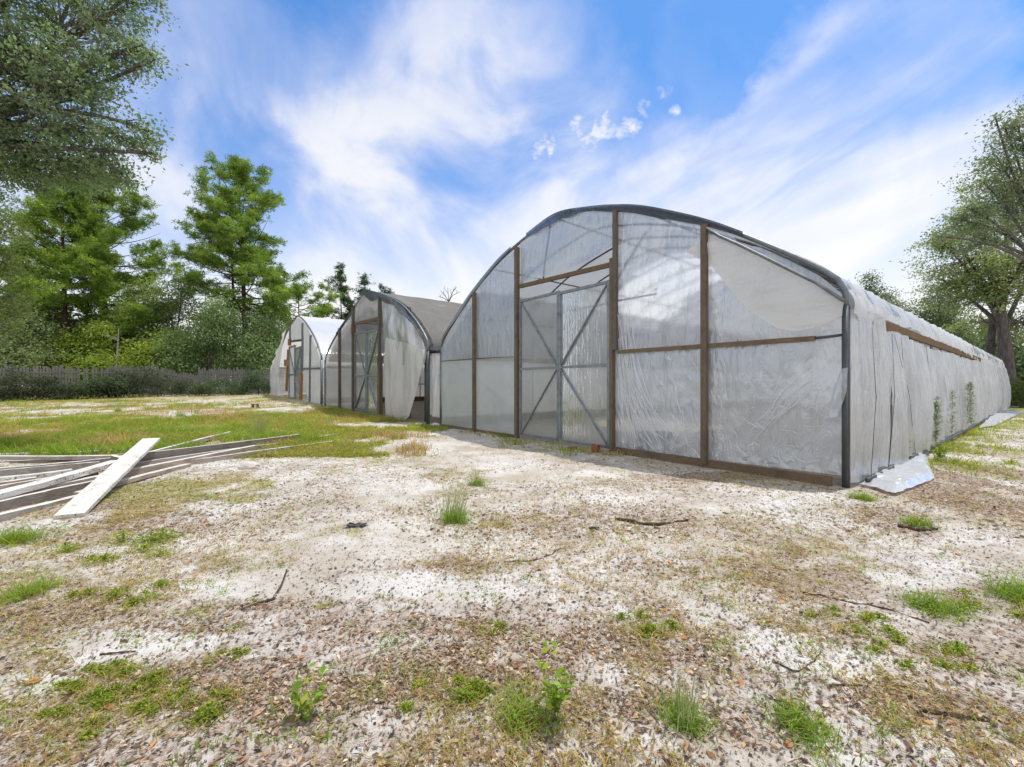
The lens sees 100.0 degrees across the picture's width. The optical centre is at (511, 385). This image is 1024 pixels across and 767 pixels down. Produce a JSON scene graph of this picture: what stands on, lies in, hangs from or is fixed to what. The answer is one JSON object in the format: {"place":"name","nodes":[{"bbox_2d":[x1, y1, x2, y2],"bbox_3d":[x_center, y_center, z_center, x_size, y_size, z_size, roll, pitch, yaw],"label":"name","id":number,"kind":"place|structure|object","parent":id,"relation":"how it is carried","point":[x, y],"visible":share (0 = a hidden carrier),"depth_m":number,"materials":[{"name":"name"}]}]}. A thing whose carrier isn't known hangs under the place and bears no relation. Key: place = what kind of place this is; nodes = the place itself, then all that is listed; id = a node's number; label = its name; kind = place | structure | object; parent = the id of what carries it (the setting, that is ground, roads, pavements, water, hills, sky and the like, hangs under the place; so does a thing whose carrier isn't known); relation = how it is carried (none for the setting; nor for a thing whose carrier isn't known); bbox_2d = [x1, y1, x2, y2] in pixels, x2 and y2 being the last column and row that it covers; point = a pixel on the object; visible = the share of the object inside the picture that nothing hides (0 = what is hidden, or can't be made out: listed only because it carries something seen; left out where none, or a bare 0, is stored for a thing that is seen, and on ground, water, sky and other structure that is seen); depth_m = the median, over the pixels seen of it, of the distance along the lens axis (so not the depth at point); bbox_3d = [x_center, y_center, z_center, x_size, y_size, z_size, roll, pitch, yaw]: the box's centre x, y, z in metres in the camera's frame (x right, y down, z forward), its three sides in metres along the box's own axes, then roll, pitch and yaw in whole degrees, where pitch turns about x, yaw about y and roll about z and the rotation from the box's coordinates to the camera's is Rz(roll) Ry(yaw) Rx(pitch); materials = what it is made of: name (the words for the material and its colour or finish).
{"place":"outdoors","nodes":[
{"label":"outdoors","id":0,"kind":"place"},
{"bbox_2d":[0,386,1023,766],"bbox_3d":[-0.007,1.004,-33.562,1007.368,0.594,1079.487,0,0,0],"label":"ground","id":1,"kind":"structure","parent":0,"point":[326,540],"depth_m":2.61,"materials":[{"name":"sand"}]},
{"bbox_2d":[0,476,35,484],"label":"board","id":2,"kind":"object","parent":1,"relation":"on","point":[17,480],"visible":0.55,"depth_m":5.21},
{"bbox_2d":[0,469,72,481],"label":"board","id":3,"kind":"object","parent":2,"relation":"on","point":[37,475],"visible":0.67,"depth_m":5.40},
{"bbox_2d":[0,365,43,400],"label":"shrub","id":4,"kind":"object","parent":1,"relation":"on","point":[9,394],"visible":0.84,"depth_m":25.77,"materials":[{"name":"green plant"}]},
{"bbox_2d":[0,197,49,354],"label":"oak tree","id":5,"kind":"object","parent":1,"relation":"on","point":[4,237],"visible":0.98,"depth_m":16.92,"materials":[{"name":"green plant"}]},
{"bbox_2d":[0,495,75,521],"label":"board","id":6,"kind":"object","parent":1,"relation":"on","point":[9,515],"visible":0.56,"depth_m":4.17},
{"bbox_2d":[0,514,81,548],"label":"grass clump","id":7,"kind":"object","parent":1,"relation":"on","point":[14,536],"visible":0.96,"depth_m":3.51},
{"bbox_2d":[0,569,85,605],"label":"grass clump","id":8,"kind":"object","parent":1,"relation":"on","point":[32,589],"visible":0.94,"depth_m":2.62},
{"bbox_2d":[0,292,91,387],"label":"oak tree","id":9,"kind":"object","parent":1,"relation":"on","point":[8,357],"visible":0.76,"depth_m":34.09,"materials":[{"name":"green plant"}]},
{"bbox_2d":[0,480,92,511],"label":"board","id":10,"kind":"object","parent":1,"relation":"on","point":[37,497],"visible":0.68,"depth_m":4.55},
{"bbox_2d":[14,373,82,399],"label":"shrub","id":11,"kind":"object","parent":1,"relation":"on","point":[46,389],"visible":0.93,"depth_m":26.69,"materials":[{"name":"green plant"}]},
{"bbox_2d":[0,472,98,489],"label":"board","id":12,"kind":"object","parent":1,"relation":"on","point":[3,486],"visible":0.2,"depth_m":4.83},
{"bbox_2d":[0,461,99,476],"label":"board","id":13,"kind":"object","parent":1,"relation":"on","point":[28,470],"visible":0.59,"depth_m":5.67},
{"bbox_2d":[1,307,103,381],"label":"oak tree","id":14,"kind":"object","parent":1,"relation":"on","point":[50,336],"visible":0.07,"depth_m":38.70,"materials":[{"name":"green plant"}]},
{"bbox_2d":[0,455,109,459],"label":"board","id":15,"kind":"object","parent":1,"relation":"on","point":[54,457],"visible":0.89,"depth_m":6.99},
{"bbox_2d":[0,457,110,469],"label":"board","id":16,"kind":"object","parent":1,"relation":"on","point":[101,460],"visible":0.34,"depth_m":5.89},
{"bbox_2d":[9,454,123,462],"bbox_3d":[-7.242,1.227,7.162,1.610,0.093,0.070,0,0,-25],"label":"board","id":17,"kind":"object","parent":1,"relation":"on","point":[32,461],"visible":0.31,"depth_m":6.94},
{"bbox_2d":[0,175,145,386],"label":"pine tree","id":18,"kind":"object","parent":1,"relation":"on","point":[41,209],"visible":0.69,"depth_m":37.14,"materials":[{"name":"green plant"}]},
{"bbox_2d":[33,313,137,383],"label":"shrub","id":19,"kind":"object","parent":1,"relation":"on","point":[90,361],"visible":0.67,"depth_m":36.10,"materials":[{"name":"green plant"}]},
{"bbox_2d":[27,647,156,704],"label":"weed clump","id":20,"kind":"object","parent":1,"relation":"on","point":[107,666],"visible":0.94,"depth_m":1.87,"materials":[{"name":"green plant"}]},
{"bbox_2d":[0,0,188,215],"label":"oak tree","id":21,"kind":"object","parent":1,"relation":"on","point":[46,88],"visible":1,"depth_m":9.05,"materials":[{"name":"green plant"}]},
{"bbox_2d":[3,170,186,367],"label":"pine tree","id":22,"kind":"object","parent":1,"relation":"on","point":[155,258],"visible":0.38,"depth_m":41.81,"materials":[{"name":"green plant"}]},
{"bbox_2d":[60,372,131,398],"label":"shrub","id":23,"kind":"object","parent":1,"relation":"on","point":[92,390],"visible":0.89,"depth_m":28.00,"materials":[{"name":"green plant"}]},
{"bbox_2d":[5,659,193,750],"bbox_3d":[-1.594,1.253,1.705,0.598,0.066,0.429,0,0,-38],"label":"weed clump","id":24,"kind":"object","parent":1,"relation":"on","point":[89,732],"visible":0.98,"depth_m":1.66,"materials":[{"name":"green plant"}]},
{"bbox_2d":[1,526,202,574],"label":"weed clump","id":25,"kind":"object","parent":1,"relation":"on","point":[157,534],"visible":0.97,"depth_m":3.34,"materials":[{"name":"green plant"}]},
{"bbox_2d":[53,438,159,518],"bbox_3d":[-4.904,1.036,5.387,0.225,0.062,3.167,0,7,-29],"label":"board","id":26,"kind":"object","parent":1,"relation":"on","point":[90,496],"visible":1,"depth_m":4.82,"materials":[{"name":"wood"}]},
{"bbox_2d":[33,571,180,627],"bbox_3d":[-2.382,1.239,2.549,0.654,0.090,0.639,0,0,-35],"label":"weed clump","id":27,"kind":"object","parent":1,"relation":"on","point":[116,590],"visible":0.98,"depth_m":2.56,"materials":[{"name":"green plant"}]},
{"bbox_2d":[83,373,131,398],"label":"shrub","id":28,"kind":"object","parent":1,"relation":"on","point":[110,394],"visible":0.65,"depth_m":28.57,"materials":[{"name":"green plant"}]},
{"bbox_2d":[1,445,257,499],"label":"board","id":29,"kind":"object","parent":1,"relation":"on","point":[144,469],"visible":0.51,"depth_m":6.17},
{"bbox_2d":[0,460,115,499],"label":"board","id":30,"kind":"object","parent":29,"relation":"on","point":[35,485],"visible":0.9,"depth_m":4.91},
{"bbox_2d":[108,364,155,397],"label":"shrub","id":31,"kind":"object","parent":1,"relation":"on","point":[133,388],"visible":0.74,"depth_m":29.62,"materials":[{"name":"green plant"}]},
{"bbox_2d":[73,463,190,494],"bbox_3d":[-4.902,1.217,5.691,0.108,0.070,1.889,0,0,-6],"label":"board","id":32,"kind":"object","parent":1,"relation":"on","point":[124,481],"visible":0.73,"depth_m":5.78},
{"bbox_2d":[0,364,269,397],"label":"wooden fence","id":33,"kind":"object","parent":1,"relation":"on","point":[57,371],"visible":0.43,"depth_m":32.52,"materials":[{"name":"wood"}]},
{"bbox_2d":[90,271,180,375],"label":"oak tree","id":34,"kind":"object","parent":1,"relation":"on","point":[145,286],"visible":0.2,"depth_m":40.24,"materials":[{"name":"green plant"}]},
{"bbox_2d":[60,642,218,724],"bbox_3d":[-1.541,1.247,1.861,0.379,0.082,0.500,0,0,24],"label":"weed clump","id":35,"kind":"object","parent":1,"relation":"on","point":[153,677],"visible":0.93,"depth_m":1.81,"materials":[{"name":"green plant"}]},
{"bbox_2d":[98,324,194,385],"bbox_3d":[-31.996,-2.303,38.326,7.081,6.420,7.241,0,0,0],"label":"oak tree","id":36,"kind":"object","parent":1,"relation":"on","point":[144,350],"visible":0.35,"depth_m":37.11,"materials":[{"name":"green plant"}]},
{"bbox_2d":[113,663,200,723],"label":"weed clump","id":37,"kind":"object","parent":1,"relation":"on","point":[180,685],"visible":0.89,"depth_m":1.74,"materials":[{"name":"green plant"}]},
{"bbox_2d":[129,368,198,396],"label":"shrub","id":38,"kind":"object","parent":1,"relation":"on","point":[157,383],"visible":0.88,"depth_m":30.97,"materials":[{"name":"green plant"}]},
{"bbox_2d":[102,264,241,392],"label":"oak tree","id":39,"kind":"object","parent":1,"relation":"on","point":[169,313],"visible":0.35,"depth_m":41.87,"materials":[{"name":"green plant"}]},
{"bbox_2d":[149,431,232,451],"bbox_3d":[-6.598,1.176,9.009,0.086,0.090,3.774,0,-1,-15],"label":"board","id":40,"kind":"object","parent":1,"relation":"on","point":[195,441],"visible":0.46,"depth_m":8.88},
{"bbox_2d":[135,289,255,382],"bbox_3d":[-28.809,-3.653,38.470,9.481,9.541,8.405,0,0,36],"label":"oak tree","id":41,"kind":"object","parent":1,"relation":"on","point":[216,335],"visible":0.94,"depth_m":37.83,"materials":[{"name":"green plant"}]},
{"bbox_2d":[133,444,266,467],"bbox_3d":[-5.295,1.209,7.414,0.070,0.103,2.448,0,0,18],"label":"board","id":42,"kind":"object","parent":1,"relation":"on","point":[155,461],"visible":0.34,"depth_m":6.88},
{"bbox_2d":[176,376,226,395],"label":"shrub","id":43,"kind":"object","parent":1,"relation":"on","point":[205,388],"visible":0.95,"depth_m":31.83,"materials":[{"name":"green plant"}]},
{"bbox_2d":[139,671,268,740],"bbox_3d":[-1.196,1.230,1.664,0.436,0.074,0.327,0,0,-21],"label":"weed clump","id":44,"kind":"object","parent":1,"relation":"on","point":[208,708],"visible":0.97,"depth_m":1.64,"materials":[{"name":"green plant"}]},
{"bbox_2d":[120,434,299,461],"bbox_3d":[-5.303,1.155,8.025,0.079,0.194,3.661,0,-1,14],"label":"board","id":45,"kind":"object","parent":1,"relation":"on","point":[154,455],"visible":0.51,"depth_m":7.53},
{"bbox_2d":[181,279,258,387],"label":"oak tree","id":46,"kind":"object","parent":1,"relation":"on","point":[229,348],"visible":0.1,"depth_m":47.60,"materials":[{"name":"green plant"}]},
{"bbox_2d":[189,639,263,675],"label":"weed clump","id":47,"kind":"object","parent":1,"relation":"on","point":[240,652],"visible":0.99,"depth_m":1.97,"materials":[{"name":"green plant"}]},
{"bbox_2d":[190,193,266,368],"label":"pine tree","id":48,"kind":"object","parent":1,"relation":"on","point":[208,262],"visible":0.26,"depth_m":43.67,"materials":[{"name":"green plant"}]},
{"bbox_2d":[205,378,257,395],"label":"shrub","id":49,"kind":"object","parent":1,"relation":"on","point":[240,387],"visible":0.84,"depth_m":33.19,"materials":[{"name":"green plant"}]},
{"bbox_2d":[165,149,311,376],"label":"pine tree","id":50,"kind":"object","parent":1,"relation":"on","point":[238,170],"visible":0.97,"depth_m":42.89,"materials":[{"name":"green plant"}]},
{"bbox_2d":[209,303,291,381],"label":"oak tree","id":51,"kind":"object","parent":1,"relation":"on","point":[262,347],"visible":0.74,"depth_m":41.13,"materials":[{"name":"green plant"}]},
{"bbox_2d":[233,363,270,394],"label":"shrub","id":52,"kind":"object","parent":1,"relation":"on","point":[254,380],"visible":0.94,"depth_m":33.80,"materials":[{"name":"green plant"}]},
{"bbox_2d":[246,405,272,435],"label":"grass clump","id":53,"kind":"object","parent":1,"relation":"on","point":[256,427],"visible":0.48,"depth_m":10.68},
{"bbox_2d":[221,296,298,371],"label":"oak tree","id":54,"kind":"object","parent":1,"relation":"on","point":[293,315],"visible":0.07,"depth_m":47.17,"materials":[{"name":"green plant"}]},
{"bbox_2d":[194,441,332,463],"bbox_3d":[-4.495,1.229,8.007,0.069,0.096,2.985,0,-1,24],"label":"board","id":55,"kind":"object","parent":1,"relation":"on","point":[218,458],"visible":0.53,"depth_m":7.32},
{"bbox_2d":[247,276,344,336],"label":"pine tree","id":56,"kind":"object","parent":1,"relation":"on","point":[323,311],"visible":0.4,"depth_m":51.31,"materials":[{"name":"green plant"}]},
{"bbox_2d":[288,662,330,721],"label":"weed","id":57,"kind":"object","parent":1,"relation":"on","point":[308,704],"visible":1,"depth_m":1.59,"materials":[{"name":"green plant"}]},
{"bbox_2d":[324,262,355,319],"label":"pine tree","id":58,"kind":"object","parent":1,"relation":"on","point":[347,303],"visible":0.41,"depth_m":57.57,"materials":[{"name":"green plant"}]},
{"bbox_2d":[270,315,423,404],"bbox_3d":[-5.225,-1.687,35.910,24.407,5.675,14.466,0,0,-39],"label":"greenhouse","id":59,"kind":"object","parent":1,"relation":"on","point":[301,351],"visible":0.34,"depth_m":26.97,"materials":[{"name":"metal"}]},
{"bbox_2d":[288,345,295,398],"bbox_3d":[-14.701,-0.861,28.743,0.106,3.567,1.781,0,0,-39],"label":"door","id":60,"kind":"structure","parent":59,"relation":"in","point":[291,348],"depth_m":28.95,"materials":[{"name":"plastic"}]},
{"bbox_2d":[294,346,302,399],"bbox_3d":[-13.623,-0.713,27.365,0.105,3.459,1.780,0,0,-39],"label":"door","id":61,"kind":"structure","parent":59,"relation":"in","point":[297,351],"depth_m":27.60,"materials":[{"name":"plastic"}]},
{"bbox_2d":[344,272,374,319],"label":"pine tree","id":62,"kind":"object","parent":1,"relation":"on","point":[363,281],"visible":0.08,"depth_m":59.70,"materials":[{"name":"green plant"}]},
{"bbox_2d":[324,289,461,423],"bbox_3d":[5.232,-1.325,26.938,29.256,5.333,12.472,0,0,-39],"label":"greenhouse","id":63,"kind":"object","parent":1,"relation":"on","point":[399,337],"visible":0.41,"depth_m":16.66,"materials":[{"name":"plastic"}]},
{"bbox_2d":[354,330,366,410],"bbox_3d":[-6.508,-0.610,18.468,0.082,3.400,1.420,0,0,-39],"label":"door","id":64,"kind":"structure","parent":63,"relation":"in","point":[359,337],"depth_m":18.52,"materials":[{"name":"plastic"}]},
{"bbox_2d":[366,328,377,414],"bbox_3d":[-5.623,-0.530,17.348,0.082,3.440,1.410,0,0,-39],"label":"door","id":65,"kind":"structure","parent":63,"relation":"in","point":[371,335],"depth_m":17.47,"materials":[{"name":"plastic"}]},
{"bbox_2d":[417,459,483,525],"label":"grass clump","id":66,"kind":"object","parent":1,"relation":"on","point":[454,515],"visible":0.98,"depth_m":3.96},
{"bbox_2d":[389,654,530,723],"bbox_3d":[-0.216,1.225,1.752,0.622,0.067,0.408,0,0,0],"label":"weed clump","id":67,"kind":"object","parent":1,"relation":"on","point":[468,694],"visible":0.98,"depth_m":1.72,"materials":[{"name":"green plant"}]},
{"bbox_2d":[445,614,508,646],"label":"weed clump","id":68,"kind":"object","parent":1,"relation":"on","point":[499,625],"visible":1,"depth_m":2.17,"materials":[{"name":"green plant"}]},
{"bbox_2d":[0,394,1023,766],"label":"grass","id":69,"kind":"structure","parent":1,"relation":"on","point":[72,434],"depth_m":3.28,"materials":[{"name":"plant"}]},
{"bbox_2d":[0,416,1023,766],"bbox_3d":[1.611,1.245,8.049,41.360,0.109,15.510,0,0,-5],"label":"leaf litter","id":70,"kind":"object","parent":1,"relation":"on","point":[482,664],"visible":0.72,"depth_m":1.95,"materials":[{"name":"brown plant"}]},
{"bbox_2d":[0,304,1023,389],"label":"wood","id":71,"kind":"object","parent":1,"relation":"on","point":[76,325],"visible":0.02,"depth_m":39.06,"materials":[{"name":"green plant"}]},
{"bbox_2d":[470,659,572,761],"bbox_3d":[0.074,1.213,1.632,0.383,0.111,0.446,0,0,28],"label":"grass clump","id":72,"kind":"object","parent":1,"relation":"on","point":[520,711],"visible":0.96,"depth_m":1.60,"materials":[{"name":"plant"}]},
{"bbox_2d":[536,640,575,722],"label":"weed","id":73,"kind":"object","parent":1,"relation":"on","point":[555,698],"visible":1,"depth_m":1.59,"materials":[{"name":"green plant"}]},
{"bbox_2d":[608,604,689,658],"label":"weed clump","id":74,"kind":"object","parent":1,"relation":"on","point":[649,628],"visible":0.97,"depth_m":2.18,"materials":[{"name":"green plant"}]},
{"bbox_2d":[615,518,688,525],"bbox_3d":[1.275,1.226,3.872,0.668,0.054,0.157,0,0,0],"label":"stick","id":75,"kind":"object","parent":1,"relation":"on","point":[643,523],"visible":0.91,"depth_m":3.83,"materials":[{"name":"wood"}]},
{"bbox_2d":[645,662,731,750],"bbox_3d":[0.648,1.129,1.580,0.298,0.273,0.319,0,0,24],"label":"grass clump","id":76,"kind":"object","parent":1,"relation":"on","point":[682,714],"visible":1,"depth_m":1.58,"materials":[{"name":"plant"}]},
{"bbox_2d":[440,204,1010,487],"bbox_3d":[12.479,-1.194,18.248,29.587,4.947,10.372,0,0,-39],"label":"greenhouse","id":77,"kind":"object","parent":1,"relation":"on","point":[661,334],"visible":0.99,"depth_m":7.18,"materials":[{"name":"plastic"}]},
{"bbox_2d":[519,290,559,440],"bbox_3d":[0.586,-0.410,9.578,0.059,3.180,1.315,0,0,-39],"label":"door","id":78,"kind":"structure","parent":77,"relation":"in","point":[538,315],"depth_m":9.57,"materials":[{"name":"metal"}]},
{"bbox_2d":[558,280,608,448],"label":"door","id":79,"kind":"structure","parent":77,"relation":"in","point":[583,335],"depth_m":8.54,"materials":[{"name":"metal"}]},
{"bbox_2d":[748,687,866,765],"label":"grass clump","id":80,"kind":"object","parent":1,"relation":"on","point":[797,718],"visible":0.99,"depth_m":1.58,"materials":[{"name":"plant"}]},
{"bbox_2d":[799,602,911,639],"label":"weed clump","id":81,"kind":"object","parent":1,"relation":"on","point":[872,616],"visible":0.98,"depth_m":2.25,"materials":[{"name":"green plant"}]},
{"bbox_2d":[840,486,881,502],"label":"grass clump","id":82,"kind":"object","parent":1,"relation":"on","point":[864,497],"visible":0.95,"depth_m":4.65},
{"bbox_2d":[803,591,928,622],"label":"twig","id":83,"kind":"object","parent":1,"relation":"on","point":[865,604],"visible":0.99,"depth_m":2.42,"materials":[{"name":"wood"}]},
{"bbox_2d":[855,269,905,303],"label":"oak tree","id":84,"kind":"object","parent":1,"relation":"on","point":[872,288],"visible":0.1,"depth_m":51.20,"materials":[{"name":"green plant"}]},
{"bbox_2d":[860,453,934,492],"bbox_3d":[6.012,1.177,6.333,4.560,0.111,0.525,0,0,-38],"label":"plastic sheet","id":85,"kind":"object","parent":1,"relation":"on","point":[915,471],"visible":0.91,"depth_m":5.52,"materials":[{"name":"plastic"}]},
{"bbox_2d":[882,292,920,317],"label":"oak tree","id":86,"kind":"object","parent":1,"relation":"on","point":[897,304],"visible":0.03,"depth_m":48.04,"materials":[{"name":"green plant"}]},
{"bbox_2d":[846,617,993,676],"bbox_3d":[1.909,1.222,2.005,0.524,0.084,0.419,0,0,23],"label":"weed clump","id":87,"kind":"object","parent":1,"relation":"on","point":[955,649],"visible":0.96,"depth_m":2.00,"materials":[{"name":"green plant"}]},
{"bbox_2d":[894,512,949,531],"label":"grass clump","id":88,"kind":"object","parent":1,"relation":"on","point":[917,521],"visible":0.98,"depth_m":3.88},
{"bbox_2d":[883,577,991,624],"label":"grass clump","id":89,"kind":"object","parent":1,"relation":"on","point":[931,604],"visible":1,"depth_m":2.39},
{"bbox_2d":[933,396,944,450],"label":"weed stalk","id":90,"kind":"object","parent":1,"relation":"on","point":[936,423],"visible":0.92,"depth_m":8.02,"materials":[{"name":"green plant"}]},
{"bbox_2d":[930,440,950,460],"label":"weed","id":91,"kind":"object","parent":1,"relation":"on","point":[939,453],"visible":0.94,"depth_m":7.06,"materials":[{"name":"green plant"}]},
{"bbox_2d":[897,281,984,348],"bbox_3d":[38.598,-4.031,39.353,7.106,10.967,7.462,0,0,41],"label":"oak tree","id":92,"kind":"object","parent":1,"relation":"on","point":[937,323],"visible":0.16,"depth_m":39.00,"materials":[{"name":"green plant"}]},
{"bbox_2d":[889,151,1023,405],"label":"oak tree","id":93,"kind":"object","parent":1,"relation":"on","point":[997,302],"visible":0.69,"depth_m":26.86,"materials":[{"name":"green plant"}]},
{"bbox_2d":[922,708,990,721],"bbox_3d":[1.672,1.246,1.615,0.207,0.037,0.030,0,0,17],"label":"bark strip","id":94,"kind":"object","parent":1,"relation":"on","point":[938,712],"visible":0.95,"depth_m":1.61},
{"bbox_2d":[922,307,996,355],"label":"oak tree","id":95,"kind":"object","parent":1,"relation":"on","point":[967,337],"visible":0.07,"depth_m":41.54,"materials":[{"name":"green plant"}]},
{"bbox_2d":[901,226,1023,355],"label":"oak tree","id":96,"kind":"object","parent":1,"relation":"on","point":[990,342],"visible":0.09,"depth_m":27.60,"materials":[{"name":"green plant"}]},
{"bbox_2d":[963,382,977,423],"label":"weed stalk","id":97,"kind":"object","parent":1,"relation":"on","point":[968,401],"visible":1,"depth_m":10.70,"materials":[{"name":"green plant"}]},
{"bbox_2d":[919,95,1023,261],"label":"oak tree","id":98,"kind":"object","parent":1,"relation":"on","point":[1014,183],"visible":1,"depth_m":20.05,"materials":[{"name":"green plant"}]},
{"bbox_2d":[931,456,1019,467],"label":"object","id":99,"kind":"object","parent":1,"relation":"on","point":[954,461],"visible":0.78,"depth_m":6.86,"materials":[{"name":"green plant"}]},
{"bbox_2d":[936,585,1023,625],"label":"weed clump","id":100,"kind":"object","parent":1,"relation":"on","point":[1019,613],"visible":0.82,"depth_m":2.45,"materials":[{"name":"green plant"}]},
{"bbox_2d":[967,326,1023,384],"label":"oak tree","id":101,"kind":"object","parent":1,"relation":"on","point":[1014,346],"visible":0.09,"depth_m":35.13,"materials":[{"name":"green plant"}]},
{"bbox_2d":[970,563,1023,606],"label":"grass clump","id":102,"kind":"object","parent":1,"relation":"on","point":[1009,590],"visible":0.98,"depth_m":2.59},
{"bbox_2d":[980,408,1020,427],"bbox_3d":[20.239,1.144,17.548,17.565,0.165,0.708,0,0,-40],"label":"plastic sheet","id":103,"kind":"object","parent":1,"relation":"on","point":[1001,416],"visible":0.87,"depth_m":15.49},
{"bbox_2d":[995,332,1023,380],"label":"oak tree","id":104,"kind":"object","parent":1,"relation":"on","point":[1019,363],"visible":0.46,"depth_m":31.00,"materials":[{"name":"green plant"}]},
{"bbox_2d":[1009,375,1023,407],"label":"shrub","id":105,"kind":"object","parent":1,"relation":"on","point":[1017,394],"visible":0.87,"depth_m":23.99,"materials":[{"name":"green plant"}]},
{"bbox_2d":[0,0,1023,385],"label":"sky","id":106,"kind":"structure","parent":0,"point":[408,145],"materials":[{"name":"blue"}]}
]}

